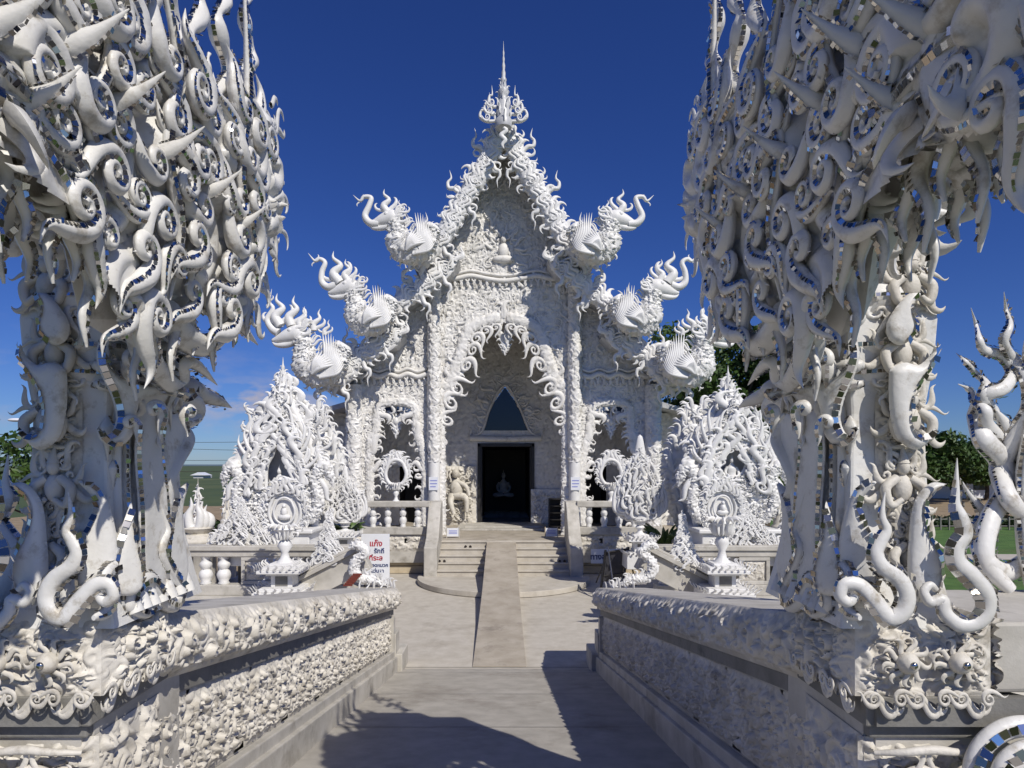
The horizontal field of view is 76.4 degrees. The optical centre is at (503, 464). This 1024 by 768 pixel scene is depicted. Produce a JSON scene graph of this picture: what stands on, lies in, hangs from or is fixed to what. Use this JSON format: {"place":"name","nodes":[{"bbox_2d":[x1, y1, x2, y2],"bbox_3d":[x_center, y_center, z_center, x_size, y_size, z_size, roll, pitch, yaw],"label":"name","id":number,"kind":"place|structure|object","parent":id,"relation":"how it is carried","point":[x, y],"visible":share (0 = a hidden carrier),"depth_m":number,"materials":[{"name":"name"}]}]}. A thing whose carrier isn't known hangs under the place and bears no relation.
{"place":"outdoors","nodes":[
{"label":"outdoors","id":0,"kind":"place"},
{"bbox_2d":[0,458,222,465],"bbox_3d":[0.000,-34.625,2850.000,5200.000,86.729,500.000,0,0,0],"label":"hills","id":1,"kind":"structure","parent":0,"point":[2,464],"depth_m":2660.87,"materials":[{"name":"green plant"}]},
{"bbox_2d":[0,466,233,517],"bbox_3d":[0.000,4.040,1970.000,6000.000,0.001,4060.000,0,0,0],"label":"ground","id":2,"kind":"structure","parent":0,"point":[211,492],"depth_m":122.14,"materials":[{"name":"green plant"}]},
{"bbox_2d":[192,472,211,477],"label":"farm hut","id":3,"kind":"object","parent":2,"relation":"on","point":[201,475],"visible":0.88,"depth_m":198.00,"materials":[{"name":"metal"}]},
{"bbox_2d":[291,669,688,767],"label":"bridge deck","id":4,"kind":"structure","parent":2,"relation":"on","point":[496,718],"depth_m":7.34,"materials":[{"name":"concrete"}]},
{"bbox_2d":[0,578,407,767],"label":"parapet wall","id":5,"kind":"structure","parent":4,"relation":"on","point":[284,680],"depth_m":4.19,"materials":[{"name":"stone"}]},
{"bbox_2d":[0,0,289,632],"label":"gate pillar","id":6,"kind":"structure","parent":5,"relation":"on","point":[143,200],"depth_m":2.93,"materials":[{"name":"white concrete"}]},
{"bbox_3d":[-4.690,1.710,4.040,4.100,1.656,1.120,0,0,0],"label":"wing wall","id":7,"kind":"object","parent":5,"relation":"attached to","visible":0},
{"bbox_2d":[0,455,21,606],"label":"flames","id":8,"kind":"object","parent":7,"relation":"on","point":[11,534],"visible":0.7,"depth_m":3.57,"materials":[{"name":"white ceramic"}]},
{"bbox_2d":[586,578,1023,767],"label":"parapet wall","id":9,"kind":"structure","parent":4,"relation":"on","point":[698,680],"depth_m":3.77,"materials":[{"name":"stone"}]},
{"bbox_2d":[677,0,1023,635],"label":"gate pillar","id":10,"kind":"structure","parent":9,"relation":"on","point":[845,159],"depth_m":2.82,"materials":[{"name":"white concrete"}]},
{"bbox_2d":[946,590,1023,739],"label":"wing wall","id":11,"kind":"structure","parent":9,"relation":"attached to","point":[1011,606],"depth_m":4.17,"materials":[{"name":"stone"}]},
{"bbox_2d":[956,293,1023,592],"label":"flames","id":12,"kind":"object","parent":11,"relation":"on","point":[999,448],"visible":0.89,"depth_m":4.53,"materials":[{"name":"white ceramic"}]},
{"bbox_2d":[962,715,1023,767],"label":"shell scroll","id":13,"kind":"object","parent":9,"relation":"attached to","point":[987,741],"visible":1,"depth_m":2.91,"materials":[{"name":"white ceramic"}]},
{"bbox_2d":[29,454,213,460],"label":"power line","id":14,"kind":"object","parent":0,"point":[188,460],"visible":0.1,"depth_m":59.99,"materials":[{"name":"metal"}]},
{"bbox_2d":[9,506,237,582],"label":"soil","id":15,"kind":"structure","parent":0,"point":[215,511],"depth_m":47.05,"materials":[{"name":"brown soil"}]},
{"bbox_2d":[8,418,18,421],"bbox_3d":[-18.679,1.031,24.000,1.998,5.618,0.240,0,0,0],"label":"street lamp","id":16,"kind":"object","parent":15,"relation":"on","point":[13,419],"visible":0.69,"depth_m":23.91,"materials":[{"name":"grey metal"}]},
{"bbox_2d":[0,430,31,513],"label":"leafy tree","id":17,"kind":"object","parent":15,"relation":"on","point":[17,458],"visible":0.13,"depth_m":23.11,"materials":[{"name":"green plant"}]},
{"bbox_2d":[192,484,203,523],"bbox_3d":[-11.280,2.594,24.000,0.527,4.228,0.527,0,0,0],"label":"stupa","id":18,"kind":"object","parent":15,"relation":"on","point":[197,494],"visible":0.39,"depth_m":23.93,"materials":[{"name":"white stone"}]},
{"bbox_2d":[211,510,232,531],"bbox_3d":[-11.781,2.547,29.201,3.024,2.559,2.515,0,0,0],"label":"bush","id":19,"kind":"object","parent":15,"relation":"on","point":[217,522],"visible":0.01,"depth_m":28.64,"materials":[{"name":"green plant"}]},
{"bbox_2d":[217,482,235,577],"bbox_3d":[-8.933,2.022,21.000,0.593,3.203,0.593,0,0,0],"label":"stupa","id":20,"kind":"object","parent":15,"relation":"on","point":[226,510],"visible":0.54,"depth_m":20.90,"materials":[{"name":"white stone"}]},
{"bbox_2d":[220,361,335,582],"bbox_3d":[-5.967,0.456,17.600,3.084,6.767,2.400,0,0,0],"label":"shrine","id":21,"kind":"object","parent":15,"relation":"on","point":[281,426],"visible":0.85,"depth_m":17.12,"materials":[{"name":"white concrete"}]},
{"bbox_2d":[206,496,278,545],"bbox_3d":[-6.671,1.449,16.433,2.058,1.386,0.395,0,0,0],"label":"flame mound","id":22,"kind":"object","parent":21,"relation":"on","point":[240,525],"visible":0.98,"depth_m":16.45,"materials":[{"name":"white stone"}]},
{"bbox_2d":[271,464,282,485],"bbox_3d":[-5.971,0.368,17.247,0.605,0.769,0.335,0,0,0],"label":"buddha statue","id":23,"kind":"object","parent":21,"relation":"in","point":[279,471],"visible":0.33,"depth_m":17.28,"materials":[{"name":"white stone"}]},
{"bbox_2d":[311,395,349,523],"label":"flame wing","id":24,"kind":"structure","parent":21,"relation":"attached to","point":[336,451],"depth_m":18.91,"materials":[{"name":"white stone"}]},
{"bbox_2d":[322,465,367,543],"bbox_3d":[-4.438,1.367,18.200,1.289,2.754,1.137,0,0,0],"label":"flame finial","id":25,"kind":"object","parent":21,"relation":"on","point":[350,505],"visible":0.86,"depth_m":18.05,"materials":[{"name":"grey stone"}]},
{"bbox_2d":[334,520,364,530],"bbox_3d":[-4.579,2.201,18.889,1.254,1.150,1.323,0,0,0],"label":"leafy plant","id":26,"kind":"object","parent":21,"relation":"on","point":[355,526],"visible":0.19,"depth_m":18.72,"materials":[{"name":"green plant"}]},
{"bbox_2d":[180,471,220,471],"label":"power line","id":27,"kind":"object","parent":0,"point":[200,471],"visible":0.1,"depth_m":59.99,"materials":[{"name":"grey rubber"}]},
{"bbox_2d":[298,538,396,590],"bbox_3d":[-3.633,2.407,14.907,2.525,1.535,0.886,0,0,0],"label":"naga rail","id":28,"kind":"object","parent":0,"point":[355,555],"visible":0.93,"depth_m":14.86,"materials":[{"name":"stone"}]},
{"bbox_2d":[311,507,343,565],"bbox_3d":[-4.051,1.657,14.948,0.924,1.413,0.364,0,0,0],"label":"flame mound","id":29,"kind":"object","parent":28,"relation":"on","point":[327,546],"visible":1,"depth_m":14.93,"materials":[{"name":"white stone"}]},
{"bbox_2d":[229,573,658,668],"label":"plaza","id":30,"kind":"structure","parent":0,"point":[437,630],"depth_m":15.15,"materials":[{"name":"concrete"}]},
{"bbox_2d":[183,497,216,582],"bbox_3d":[-8.930,2.188,19.000,1.500,2.508,1.500,0,0,0],"label":"lotus carving","id":31,"kind":"object","parent":30,"relation":"on","point":[200,529],"visible":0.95,"depth_m":18.72},
{"bbox_2d":[185,544,353,600],"bbox_3d":[-6.371,2.979,16.280,5.097,1.922,0.660,0,0,0],"label":"balustrade","id":32,"kind":"object","parent":30,"relation":"on","point":[250,555],"visible":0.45,"depth_m":16.24,"materials":[{"name":"stone"}]},
{"bbox_2d":[247,475,314,595],"bbox_3d":[-4.908,1.706,14.600,1.322,2.967,1.326,0,0,-4],"label":"flame finial","id":33,"kind":"object","parent":30,"relation":"on","point":[284,510],"visible":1,"depth_m":14.51,"materials":[{"name":"stone"}]},
{"bbox_2d":[343,573,361,585],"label":"fallen tiles","id":34,"kind":"object","parent":30,"relation":"on","point":[352,579],"visible":1,"depth_m":14.30,"materials":[{"name":"red tile"}]},
{"bbox_2d":[361,534,389,587],"bbox_3d":[-3.907,2.921,20.097,0.868,1.638,0.606,0,0,0],"label":"notice board","id":35,"kind":"object","parent":30,"relation":"on","point":[379,547],"visible":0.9,"depth_m":19.80,"materials":[{"name":"white paint"}]},
{"bbox_2d":[262,41,733,597],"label":"temple","id":36,"kind":"structure","parent":30,"relation":"on","point":[502,257],"depth_m":24.24,"materials":[{"name":"white paint"}]},
{"bbox_2d":[378,450,412,500],"bbox_3d":[-3.699,0.352,22.300,1.203,1.766,0.545,0,0,0],"label":"ring finial","id":37,"kind":"object","parent":36,"relation":"on","point":[397,457],"visible":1,"depth_m":22.26,"materials":[{"name":"white stone"}]},
{"bbox_2d":[400,467,420,521],"bbox_3d":[-3.932,1.582,29.280,1.420,3.390,1.640,0,0,0],"label":"side doorway","id":38,"kind":"structure","parent":36,"relation":"in","point":[408,494],"depth_m":30.00,"materials":[{"name":"black"}]},
{"bbox_2d":[446,527,459,537],"bbox_3d":[-1.810,2.420,23.315,0.480,0.400,0.070,0,0,0],"label":"table sign","id":39,"kind":"object","parent":36,"relation":"on","point":[452,531],"visible":1,"depth_m":23.30,"materials":[{"name":"white"}]},
{"bbox_2d":[493,469,513,496],"bbox_3d":[0.000,0.973,34.760,1.156,1.470,0.640,0,0,0],"label":"buddha statue","id":40,"kind":"object","parent":36,"relation":"in","point":[503,485],"visible":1,"depth_m":34.77,"materials":[{"name":"stone"}]},
{"bbox_2d":[481,447,530,521],"bbox_3d":[0.109,0.905,29.025,2.212,3.370,1.050,0,0,0],"label":"door leaf","id":41,"kind":"structure","parent":36,"relation":"in","point":[481,447],"depth_m":28.50,"materials":[{"name":"black paint"}]},
{"bbox_2d":[484,388,527,430],"bbox_3d":[0.109,-2.447,28.475,2.097,1.922,0.050,0,0,0],"label":"triangular window","id":42,"kind":"structure","parent":36,"relation":"in","point":[504,415],"depth_m":28.45,"materials":[{"name":"blue glass"}]},
{"bbox_2d":[545,527,557,537],"bbox_3d":[1.721,2.420,23.315,0.480,0.400,0.070,0,0,0],"label":"table sign","id":43,"kind":"object","parent":36,"relation":"on","point":[551,531],"visible":1,"depth_m":23.30,"materials":[{"name":"white plastic"}]},
{"bbox_2d":[548,498,560,527],"bbox_3d":[2.158,1.995,26.790,0.591,1.250,0.420,0,0,0],"label":"shoe shelf","id":44,"kind":"object","parent":36,"relation":"on","point":[554,513],"visible":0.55,"depth_m":26.95,"materials":[{"name":"black paint"}]},
{"bbox_2d":[586,467,605,521],"bbox_3d":[3.998,1.582,29.280,1.201,3.390,1.640,0,0,0],"label":"side doorway","id":45,"kind":"structure","parent":36,"relation":"in","point":[599,494],"depth_m":30.00,"materials":[{"name":"black"}]},
{"bbox_2d":[590,549,616,562],"bbox_3d":[3.331,3.032,21.612,0.881,0.482,0.036,0,0,0],"label":"exit sign","id":46,"kind":"object","parent":36,"relation":"attached to","point":[596,555],"visible":0.41,"depth_m":21.60,"materials":[{"name":"white"}]},
{"bbox_2d":[593,450,627,500],"bbox_3d":[3.684,0.352,22.300,1.220,1.766,0.545,0,0,0],"label":"ring finial","id":47,"kind":"object","parent":36,"relation":"on","point":[611,457],"visible":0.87,"depth_m":22.26,"materials":[{"name":"white stone"}]},
{"bbox_2d":[472,539,525,666],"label":"ramp","id":48,"kind":"structure","parent":30,"relation":"on","point":[499,640],"depth_m":15.52,"materials":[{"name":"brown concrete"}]},
{"bbox_2d":[595,547,629,587],"bbox_3d":[3.115,2.868,18.255,0.912,1.132,1.039,0,0,-28],"label":"easel","id":49,"kind":"object","parent":30,"relation":"on","point":[612,567],"visible":0.84,"depth_m":18.46,"materials":[{"name":"black paint"}]},
{"bbox_2d":[653,544,779,599],"bbox_3d":[6.535,2.979,16.280,5.425,1.922,0.660,0,0,0],"label":"balustrade","id":50,"kind":"object","parent":30,"relation":"on","point":[759,556],"visible":0.06,"depth_m":16.24,"materials":[{"name":"stone"}]},
{"bbox_2d":[690,471,762,597],"bbox_3d":[4.908,1.662,14.600,1.322,3.054,1.326,0,0,-4],"label":"flame finial","id":51,"kind":"object","parent":30,"relation":"on","point":[721,505],"visible":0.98,"depth_m":14.50,"materials":[{"name":"stone"}]},
{"bbox_2d":[610,538,708,591],"bbox_3d":[3.633,2.407,14.907,2.525,1.535,0.886,0,0,0],"label":"naga rail","id":52,"kind":"object","parent":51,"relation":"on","point":[654,561],"visible":0.98,"depth_m":14.81,"materials":[{"name":"stone"}]},
{"bbox_2d":[670,511,703,571],"bbox_3d":[4.189,1.774,14.933,1.022,1.471,0.395,0,0,0],"label":"flame mound","id":53,"kind":"object","parent":52,"relation":"on","point":[682,549],"visible":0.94,"depth_m":14.93,"materials":[{"name":"white stone"}]},
{"bbox_2d":[0,0,1023,463],"label":"sky","id":54,"kind":"structure","parent":0,"point":[373,96],"materials":[{"name":"blue"}]},
{"bbox_2d":[612,435,667,568],"bbox_3d":[3.822,1.003,18.200,1.587,3.706,1.137,0,0,0],"label":"flame finial","id":55,"kind":"object","parent":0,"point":[640,500],"visible":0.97,"depth_m":18.04,"materials":[{"name":"white concrete"}]},
{"bbox_2d":[772,498,1011,518],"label":"sand","id":56,"kind":"structure","parent":0,"point":[940,505],"depth_m":60.83,"materials":[{"name":"soil"}]},
{"bbox_2d":[925,448,942,483],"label":"leafy tree","id":57,"kind":"object","parent":56,"relation":"on","point":[932,469],"visible":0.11,"depth_m":48.20,"materials":[{"name":"green plant"}]},
{"bbox_2d":[925,428,987,486],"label":"leafy tree","id":58,"kind":"object","parent":56,"relation":"on","point":[949,451],"visible":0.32,"depth_m":60.14,"materials":[{"name":"green plant"}]},
{"bbox_2d":[928,438,990,486],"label":"leafy tree","id":59,"kind":"object","parent":56,"relation":"on","point":[976,479],"visible":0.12,"depth_m":65.05,"materials":[{"name":"green plant"}]},
{"bbox_2d":[945,437,988,499],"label":"leafy tree","id":60,"kind":"object","parent":56,"relation":"on","point":[986,496],"visible":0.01,"depth_m":69.90,"materials":[{"name":"green plant"}]},
{"bbox_2d":[770,519,1023,589],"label":"lawn","id":61,"kind":"structure","parent":0,"point":[1006,543],"depth_m":30.31,"materials":[{"name":"green plant"}]},
{"bbox_2d":[647,320,784,484],"bbox_3d":[10.342,-1.535,30.079,8.455,10.713,9.651,0,0,31],"label":"leafy tree","id":62,"kind":"object","parent":61,"relation":"on","point":[725,355],"visible":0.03,"depth_m":28.72,"materials":[{"name":"green plant"}]},
{"bbox_2d":[671,369,786,575],"bbox_3d":[6.082,0.568,17.600,3.084,6.544,2.400,0,0,0],"label":"shrine","id":63,"kind":"object","parent":61,"relation":"on","point":[723,428],"visible":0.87,"depth_m":17.12,"materials":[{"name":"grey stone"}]},
{"bbox_2d":[643,523,677,543],"bbox_3d":[4.657,2.332,18.960,1.336,1.296,1.184,0,0,18],"label":"leafy plant","id":64,"kind":"object","parent":63,"relation":"on","point":[667,536],"visible":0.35,"depth_m":18.81,"materials":[{"name":"green plant"}]},
{"bbox_2d":[659,395,709,527],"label":"flame wing","id":65,"kind":"structure","parent":63,"relation":"attached to","point":[672,452],"depth_m":18.90,"materials":[{"name":"white stone"}]},
{"bbox_2d":[724,453,742,481],"bbox_3d":[6.079,0.070,17.247,0.605,0.769,0.335,0,0,0],"label":"buddha statue","id":66,"kind":"object","parent":63,"relation":"in","point":[731,469],"visible":0.79,"depth_m":17.26,"materials":[{"name":"white stone"}]},
{"bbox_2d":[708,502,780,544],"bbox_3d":[6.168,1.587,16.477,2.145,1.344,0.306,0,0,0],"label":"flame mound","id":67,"kind":"object","parent":63,"relation":"on","point":[749,529],"visible":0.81,"depth_m":16.45,"materials":[{"name":"white stone"}]},
{"bbox_2d":[777,518,781,539],"bbox_3d":[7.501,1.332,16.756,1.144,1.252,0.348,0,0,0],"label":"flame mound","id":68,"kind":"object","parent":63,"relation":"on","point":[779,526],"visible":0.02,"depth_m":16.82,"materials":[{"name":"white stone"}]},
{"bbox_2d":[725,365,784,526],"bbox_3d":[13.099,-0.744,33.050,8.016,9.132,7.452,0,0,0],"label":"leafy tree","id":69,"kind":"object","parent":61,"relation":"on","point":[733,377],"depth_m":32.24,"materials":[{"name":"green plant"}]},
{"bbox_2d":[771,504,781,540],"bbox_3d":[9.325,2.157,22.000,0.552,3.163,0.552,0,0,0],"label":"stupa","id":70,"kind":"object","parent":61,"relation":"on","point":[776,522],"visible":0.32,"depth_m":21.90,"materials":[{"name":"white stone"}]},
{"bbox_2d":[930,514,1013,526],"bbox_3d":[34.040,3.479,39.998,21.260,1.010,1.519,0,0,0],"label":"hedge","id":71,"kind":"object","parent":61,"relation":"on","point":[945,522],"visible":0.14,"depth_m":39.70,"materials":[{"name":"green plant"}]},
{"bbox_2d":[931,517,1013,529],"bbox_3d":[33.500,3.415,37.990,21.000,0.750,0.120,0,0,0],"label":"fence","id":72,"kind":"object","parent":61,"relation":"on","point":[949,519],"visible":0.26,"depth_m":37.97,"materials":[{"name":"grey stone"}]},
{"bbox_2d":[927,483,993,497],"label":"market shed","id":73,"kind":"structure","parent":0,"point":[978,491],"depth_m":74.00,"materials":[{"name":"grey tile"}]},
{"bbox_2d":[973,484,984,489],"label":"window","id":74,"kind":"structure","parent":73,"relation":"in","point":[979,487],"depth_m":73.93,"materials":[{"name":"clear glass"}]},
{"bbox_2d":[941,554,1016,559],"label":"path","id":75,"kind":"structure","parent":0,"point":[1006,556],"depth_m":26.89,"materials":[{"name":"concrete"}]}
]}

